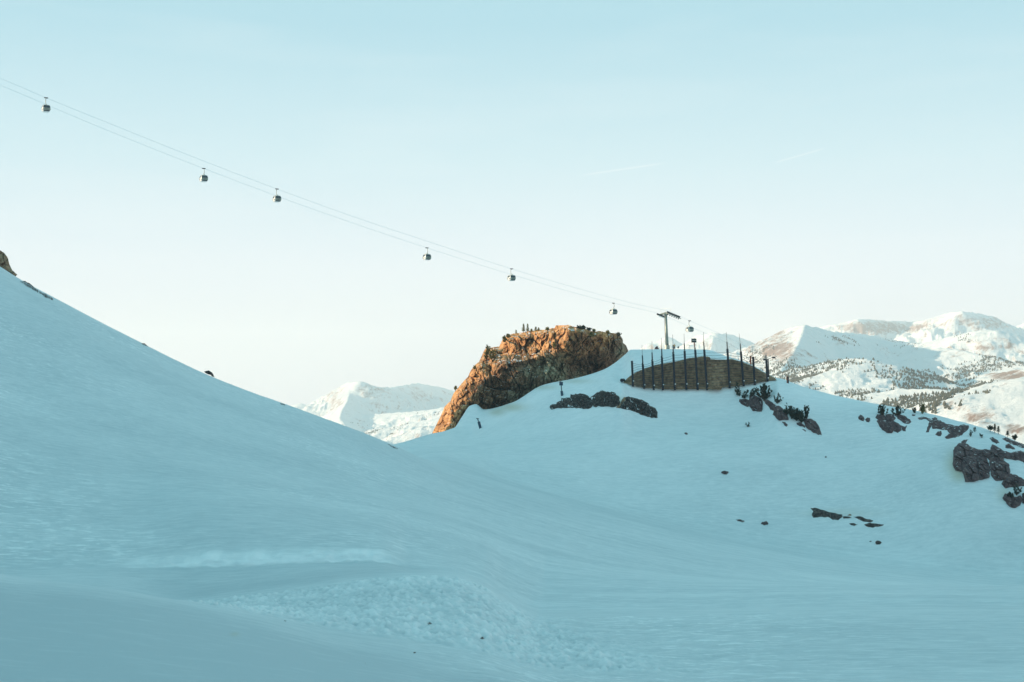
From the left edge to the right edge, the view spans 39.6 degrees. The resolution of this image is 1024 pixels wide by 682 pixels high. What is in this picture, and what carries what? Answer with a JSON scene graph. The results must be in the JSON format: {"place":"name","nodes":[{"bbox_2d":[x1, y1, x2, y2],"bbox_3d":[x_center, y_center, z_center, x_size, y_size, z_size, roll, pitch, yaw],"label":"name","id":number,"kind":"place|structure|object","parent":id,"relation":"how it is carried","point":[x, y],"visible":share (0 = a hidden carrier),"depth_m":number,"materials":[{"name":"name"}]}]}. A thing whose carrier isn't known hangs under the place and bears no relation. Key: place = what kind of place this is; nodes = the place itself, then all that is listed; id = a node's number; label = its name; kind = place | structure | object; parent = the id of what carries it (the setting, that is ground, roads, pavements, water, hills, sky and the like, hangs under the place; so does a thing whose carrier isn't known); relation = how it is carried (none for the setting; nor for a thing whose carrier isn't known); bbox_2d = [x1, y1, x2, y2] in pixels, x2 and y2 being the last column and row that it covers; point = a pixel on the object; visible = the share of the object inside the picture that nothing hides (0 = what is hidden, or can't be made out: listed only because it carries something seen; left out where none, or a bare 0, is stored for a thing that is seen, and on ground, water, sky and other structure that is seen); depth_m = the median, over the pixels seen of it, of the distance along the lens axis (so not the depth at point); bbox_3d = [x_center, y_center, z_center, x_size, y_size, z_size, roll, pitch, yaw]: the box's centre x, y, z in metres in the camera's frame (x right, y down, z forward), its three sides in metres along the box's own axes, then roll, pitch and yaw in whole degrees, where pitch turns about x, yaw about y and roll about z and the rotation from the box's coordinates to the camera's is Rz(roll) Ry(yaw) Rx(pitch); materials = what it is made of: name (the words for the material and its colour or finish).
{"place":"outdoors","nodes":[
{"label":"outdoors","id":0,"kind":"place"},
{"bbox_2d":[291,381,454,444],"bbox_3d":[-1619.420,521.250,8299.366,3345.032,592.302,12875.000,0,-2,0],"label":"mountain","id":1,"kind":"structure","parent":0,"point":[354,403],"depth_m":8383.58,"materials":[{"name":"white snow"}]},
{"bbox_2d":[357,411,439,439],"bbox_3d":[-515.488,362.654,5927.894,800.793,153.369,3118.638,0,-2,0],"label":"conifer wood","id":2,"kind":"object","parent":1,"relation":"on","point":[390,428],"visible":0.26,"depth_m":5702.95,"materials":[{"name":"green plant"}]},
{"bbox_2d":[0,267,1023,681],"bbox_3d":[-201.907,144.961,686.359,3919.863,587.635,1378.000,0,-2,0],"label":"snow ground","id":3,"kind":"structure","parent":0,"point":[164,517],"depth_m":199.31,"materials":[{"name":"white snow"}]},
{"bbox_2d":[0,250,16,275],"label":"rock crag","id":4,"kind":"structure","parent":3,"relation":"on","point":[4,263],"depth_m":353.30,"materials":[{"name":"stone"}]},
{"bbox_2d":[20,281,37,292],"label":"rock","id":5,"kind":"object","parent":3,"relation":"on","point":[29,286],"visible":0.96,"depth_m":324.11,"materials":[{"name":"stone"}]},
{"bbox_2d":[432,325,627,433],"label":"rock cliff","id":6,"kind":"structure","parent":3,"relation":"on","point":[520,365],"depth_m":475.57,"materials":[{"name":"brown stone"}]},
{"bbox_2d":[484,350,488,359],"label":"bush","id":7,"kind":"object","parent":6,"relation":"on","point":[486,353],"visible":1,"depth_m":488.90,"materials":[{"name":"green plant"}]},
{"bbox_2d":[489,348,495,360],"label":"bush","id":8,"kind":"object","parent":6,"relation":"on","point":[491,354],"visible":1,"depth_m":485.12,"materials":[{"name":"green plant"}]},
{"bbox_2d":[559,381,562,395],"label":"padded pole","id":9,"kind":"object","parent":3,"relation":"on","point":[561,384],"visible":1,"depth_m":435.77,"materials":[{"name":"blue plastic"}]},
{"bbox_2d":[550,393,592,409],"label":"stone bank","id":10,"kind":"structure","parent":3,"relation":"on","point":[584,401],"depth_m":428.00,"materials":[{"name":"grey stone"}]},
{"bbox_2d":[590,390,619,406],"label":"stone bank","id":11,"kind":"structure","parent":3,"relation":"on","point":[599,399],"depth_m":421.93,"materials":[{"name":"grey stone"}]},
{"bbox_2d":[619,396,657,417],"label":"stone bank","id":12,"kind":"structure","parent":3,"relation":"on","point":[643,407],"depth_m":419.67,"materials":[{"name":"grey stone"}]},
{"bbox_2d":[657,308,680,348],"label":"lift tower","id":13,"kind":"structure","parent":3,"relation":"on","point":[667,345],"depth_m":458.95,"materials":[{"name":"grey metal"}]},
{"bbox_2d":[3,86,746,352],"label":"haul cable","id":14,"kind":"object","parent":13,"relation":"attached to","point":[342,219],"visible":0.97,"depth_m":405.62,"materials":[{"name":"grey metal"}]},
{"bbox_2d":[199,168,207,181],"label":"gondola cabin","id":15,"kind":"object","parent":14,"relation":"hanging from","point":[203,178],"visible":1,"depth_m":387.55,"materials":[{"name":"white metal"}]},
{"bbox_2d":[423,247,430,259],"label":"gondola cabin","id":16,"kind":"object","parent":14,"relation":"hanging from","point":[427,256],"visible":1,"depth_m":420.10,"materials":[{"name":"white metal"}]},
{"bbox_2d":[609,303,617,314],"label":"gondola cabin","id":17,"kind":"object","parent":14,"relation":"hanging from","point":[613,311],"visible":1,"depth_m":452.11,"materials":[{"name":"white metal"}]},
{"bbox_2d":[3,79,754,350],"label":"haul cable","id":18,"kind":"object","parent":13,"relation":"attached to","point":[382,226],"visible":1,"depth_m":408.34,"materials":[{"name":"grey metal"}]},
{"bbox_2d":[41,97,50,112],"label":"gondola cabin","id":19,"kind":"object","parent":18,"relation":"hanging from","point":[46,108],"visible":1,"depth_m":361.96,"materials":[{"name":"white metal"}]},
{"bbox_2d":[273,188,280,201],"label":"gondola cabin","id":20,"kind":"object","parent":18,"relation":"hanging from","point":[276,198],"visible":1,"depth_m":391.50,"materials":[{"name":"white metal"}]},
{"bbox_2d":[507,268,515,280],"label":"gondola cabin","id":21,"kind":"object","parent":18,"relation":"hanging from","point":[511,277],"visible":1,"depth_m":427.40,"materials":[{"name":"white metal"}]},
{"bbox_2d":[686,320,693,331],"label":"gondola cabin","id":22,"kind":"object","parent":18,"relation":"hanging from","point":[689,328],"visible":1,"depth_m":459.51,"materials":[{"name":"white metal"}]},
{"bbox_2d":[691,338,696,349],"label":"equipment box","id":23,"kind":"object","parent":3,"relation":"on","point":[693,341],"visible":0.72,"depth_m":451.97,"materials":[{"name":"grey metal"}]},
{"bbox_2d":[624,356,775,389],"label":"stone wall","id":24,"kind":"structure","parent":3,"relation":"on","point":[714,383],"depth_m":430.33,"materials":[{"name":"brown stone"}]},
{"bbox_2d":[631,332,768,389],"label":"post fence","id":25,"kind":"object","parent":3,"relation":"on","point":[697,372],"visible":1,"depth_m":428.13,"materials":[{"name":"metal"}]},
{"bbox_2d":[734,381,739,394],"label":"pine shrub","id":26,"kind":"object","parent":3,"relation":"on","point":[735,388],"visible":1,"depth_m":426.39,"materials":[{"name":"green plant"}]},
{"bbox_2d":[739,399,748,406],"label":"rock","id":27,"kind":"object","parent":3,"relation":"on","point":[744,402],"visible":1,"depth_m":422.14,"materials":[{"name":"grey stone"}]},
{"bbox_2d":[741,389,748,398],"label":"pine shrub","id":28,"kind":"object","parent":3,"relation":"on","point":[744,394],"visible":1,"depth_m":423.91,"materials":[{"name":"green plant"}]},
{"bbox_2d":[749,395,762,411],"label":"rock","id":29,"kind":"object","parent":3,"relation":"on","point":[754,402],"visible":1,"depth_m":418.25,"materials":[{"name":"grey stone"}]},
{"bbox_2d":[755,383,772,400],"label":"pine shrub","id":30,"kind":"object","parent":3,"relation":"on","point":[763,395],"visible":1,"depth_m":418.26,"materials":[{"name":"green plant"}]},
{"bbox_2d":[764,399,774,410],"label":"rock","id":31,"kind":"object","parent":3,"relation":"on","point":[770,404],"visible":1,"depth_m":413.07,"materials":[{"name":"grey stone"}]},
{"bbox_2d":[773,393,783,403],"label":"pine shrub","id":32,"kind":"object","parent":3,"relation":"on","point":[776,400],"visible":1,"depth_m":411.16,"materials":[{"name":"green plant"}]},
{"bbox_2d":[773,405,788,420],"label":"rock","id":33,"kind":"object","parent":3,"relation":"on","point":[779,414],"visible":1,"depth_m":404.72,"materials":[{"name":"grey stone"}]},
{"bbox_2d":[788,405,794,418],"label":"pine shrub","id":34,"kind":"object","parent":3,"relation":"on","point":[790,409],"visible":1,"depth_m":403.68,"materials":[{"name":"green plant"}]},
{"bbox_2d":[790,408,799,420],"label":"pine shrub","id":35,"kind":"object","parent":3,"relation":"on","point":[795,414],"visible":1,"depth_m":402.71,"materials":[{"name":"green plant"}]},
{"bbox_2d":[798,411,804,422],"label":"pine shrub","id":36,"kind":"object","parent":3,"relation":"on","point":[801,416],"visible":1,"depth_m":402.06,"materials":[{"name":"green plant"}]},
{"bbox_2d":[801,405,809,418],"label":"pine shrub","id":37,"kind":"object","parent":3,"relation":"on","point":[806,410],"visible":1,"depth_m":403.89,"materials":[{"name":"green plant"}]},
{"bbox_2d":[804,418,821,434],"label":"rock","id":38,"kind":"object","parent":3,"relation":"on","point":[812,425],"visible":1,"depth_m":399.81,"materials":[{"name":"grey stone"}]},
{"bbox_2d":[811,508,842,519],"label":"rock","id":39,"kind":"object","parent":3,"relation":"on","point":[817,512],"visible":1,"depth_m":358.89,"materials":[{"name":"stone"}]},
{"bbox_2d":[855,516,872,521],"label":"rock","id":40,"kind":"object","parent":3,"relation":"on","point":[863,519],"visible":1,"depth_m":355.40,"materials":[{"name":"stone"}]},
{"bbox_2d":[864,523,883,527],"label":"rock","id":41,"kind":"object","parent":3,"relation":"on","point":[872,525],"visible":1,"depth_m":352.60,"materials":[{"name":"stone"}]},
{"bbox_2d":[875,414,884,419],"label":"rock","id":42,"kind":"object","parent":3,"relation":"on","point":[880,416],"visible":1,"depth_m":402.08,"materials":[{"name":"grey stone"}]},
{"bbox_2d":[877,419,885,431],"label":"rock","id":43,"kind":"object","parent":3,"relation":"on","point":[881,423],"visible":1,"depth_m":396.83,"materials":[{"name":"grey stone"}]},
{"bbox_2d":[877,404,888,414],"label":"pine shrub","id":44,"kind":"object","parent":3,"relation":"on","point":[881,411],"visible":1,"depth_m":403.33,"materials":[{"name":"green plant"}]},
{"bbox_2d":[885,420,893,432],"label":"rock","id":45,"kind":"object","parent":3,"relation":"on","point":[890,426],"visible":1,"depth_m":394.69,"materials":[{"name":"grey stone"}]},
{"bbox_2d":[885,414,895,420],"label":"rock","id":46,"kind":"object","parent":3,"relation":"on","point":[888,417],"visible":1,"depth_m":401.29,"materials":[{"name":"grey stone"}]},
{"bbox_2d":[890,405,904,414],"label":"pine shrub","id":47,"kind":"object","parent":3,"relation":"on","point":[898,412],"visible":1,"depth_m":404.00,"materials":[{"name":"green plant"}]},
{"bbox_2d":[894,421,901,432],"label":"rock","id":48,"kind":"object","parent":3,"relation":"on","point":[897,427],"visible":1,"depth_m":394.63,"materials":[{"name":"grey stone"}]},
{"bbox_2d":[895,415,910,423],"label":"rock","id":49,"kind":"object","parent":3,"relation":"on","point":[903,419],"visible":1,"depth_m":400.69,"materials":[{"name":"grey stone"}]},
{"bbox_2d":[919,403,924,413],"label":"pine shrub","id":50,"kind":"object","parent":3,"relation":"on","point":[922,407],"visible":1,"depth_m":407.65,"materials":[{"name":"green plant"}]},
{"bbox_2d":[918,417,931,431],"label":"rock","id":51,"kind":"object","parent":3,"relation":"on","point":[929,424],"visible":1,"depth_m":399.40,"materials":[{"name":"grey stone"}]},
{"bbox_2d":[931,419,946,429],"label":"rock","id":52,"kind":"object","parent":3,"relation":"on","point":[938,424],"visible":1,"depth_m":395.64,"materials":[{"name":"grey stone"}]},
{"bbox_2d":[945,424,958,438],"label":"rock","id":53,"kind":"object","parent":3,"relation":"on","point":[953,430],"visible":1,"depth_m":390.06,"materials":[{"name":"grey stone"}]},
{"bbox_2d":[952,443,969,470],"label":"rock","id":54,"kind":"object","parent":3,"relation":"on","point":[961,451],"visible":1,"depth_m":372.19,"materials":[{"name":"grey stone"}]},
{"bbox_2d":[958,424,968,435],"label":"rock","id":55,"kind":"object","parent":3,"relation":"on","point":[963,428],"visible":1,"depth_m":392.72,"materials":[{"name":"grey stone"}]},
{"bbox_2d":[961,456,979,481],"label":"rock","id":56,"kind":"object","parent":3,"relation":"on","point":[970,470],"visible":1,"depth_m":362.59,"materials":[{"name":"grey stone"}]},
{"bbox_2d":[969,446,990,457],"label":"rock","id":57,"kind":"object","parent":3,"relation":"on","point":[975,452],"visible":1,"depth_m":373.31,"materials":[{"name":"grey stone"}]},
{"bbox_2d":[977,455,989,479],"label":"rock","id":58,"kind":"object","parent":3,"relation":"on","point":[983,466],"visible":1,"depth_m":364.59,"materials":[{"name":"grey stone"}]},
{"bbox_2d":[990,437,998,443],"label":"rock","id":59,"kind":"object","parent":3,"relation":"on","point":[994,440],"visible":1,"depth_m":381.74,"materials":[{"name":"grey stone"}]},
{"bbox_2d":[988,444,1003,461],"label":"rock","id":60,"kind":"object","parent":3,"relation":"on","point":[996,455],"visible":1,"depth_m":371.36,"materials":[{"name":"grey stone"}]},
{"bbox_2d":[989,460,1009,480],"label":"rock","id":61,"kind":"object","parent":3,"relation":"on","point":[1001,469],"visible":1,"depth_m":363.14,"materials":[{"name":"grey stone"}]},
{"bbox_2d":[1005,444,1014,448],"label":"rock","id":62,"kind":"object","parent":3,"relation":"on","point":[1008,446],"visible":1,"depth_m":376.26,"materials":[{"name":"grey stone"}]},
{"bbox_2d":[1002,474,1023,487],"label":"rock","id":63,"kind":"object","parent":3,"relation":"on","point":[1013,480],"visible":0.98,"depth_m":357.89,"materials":[{"name":"grey stone"}]},
{"bbox_2d":[1003,493,1022,507],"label":"rock","id":64,"kind":"object","parent":3,"relation":"on","point":[1013,502],"visible":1,"depth_m":350.32,"materials":[{"name":"grey stone"}]},
{"bbox_2d":[1012,485,1021,495],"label":"pine shrub","id":65,"kind":"object","parent":64,"relation":"on","point":[1016,490],"visible":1,"depth_m":353.43,"materials":[{"name":"green plant"}]},
{"bbox_2d":[1002,450,1023,461],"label":"rock","id":66,"kind":"object","parent":3,"relation":"on","point":[1018,455],"visible":1,"depth_m":370.27,"materials":[{"name":"grey stone"}]},
{"bbox_2d":[1002,437,1023,447],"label":"rock","id":67,"kind":"object","parent":3,"relation":"on","point":[1010,441],"visible":1,"depth_m":380.92,"materials":[{"name":"grey stone"}]},
{"bbox_2d":[0,0,1023,405],"label":"sky","id":68,"kind":"structure","parent":0,"point":[753,171],"materials":[{"name":"blue"}]},
{"bbox_2d":[641,311,1023,443],"bbox_3d":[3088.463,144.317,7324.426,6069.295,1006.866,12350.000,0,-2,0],"label":"mountains","id":69,"kind":"structure","parent":0,"point":[938,344],"depth_m":4331.05,"materials":[{"name":"white snow"}]},
{"bbox_2d":[738,333,1023,413],"bbox_3d":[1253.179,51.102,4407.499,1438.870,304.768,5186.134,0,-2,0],"label":"conifer wood","id":70,"kind":"object","parent":69,"relation":"on","point":[914,399],"visible":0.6,"depth_m":3064.57,"materials":[{"name":"green plant"}]}
]}

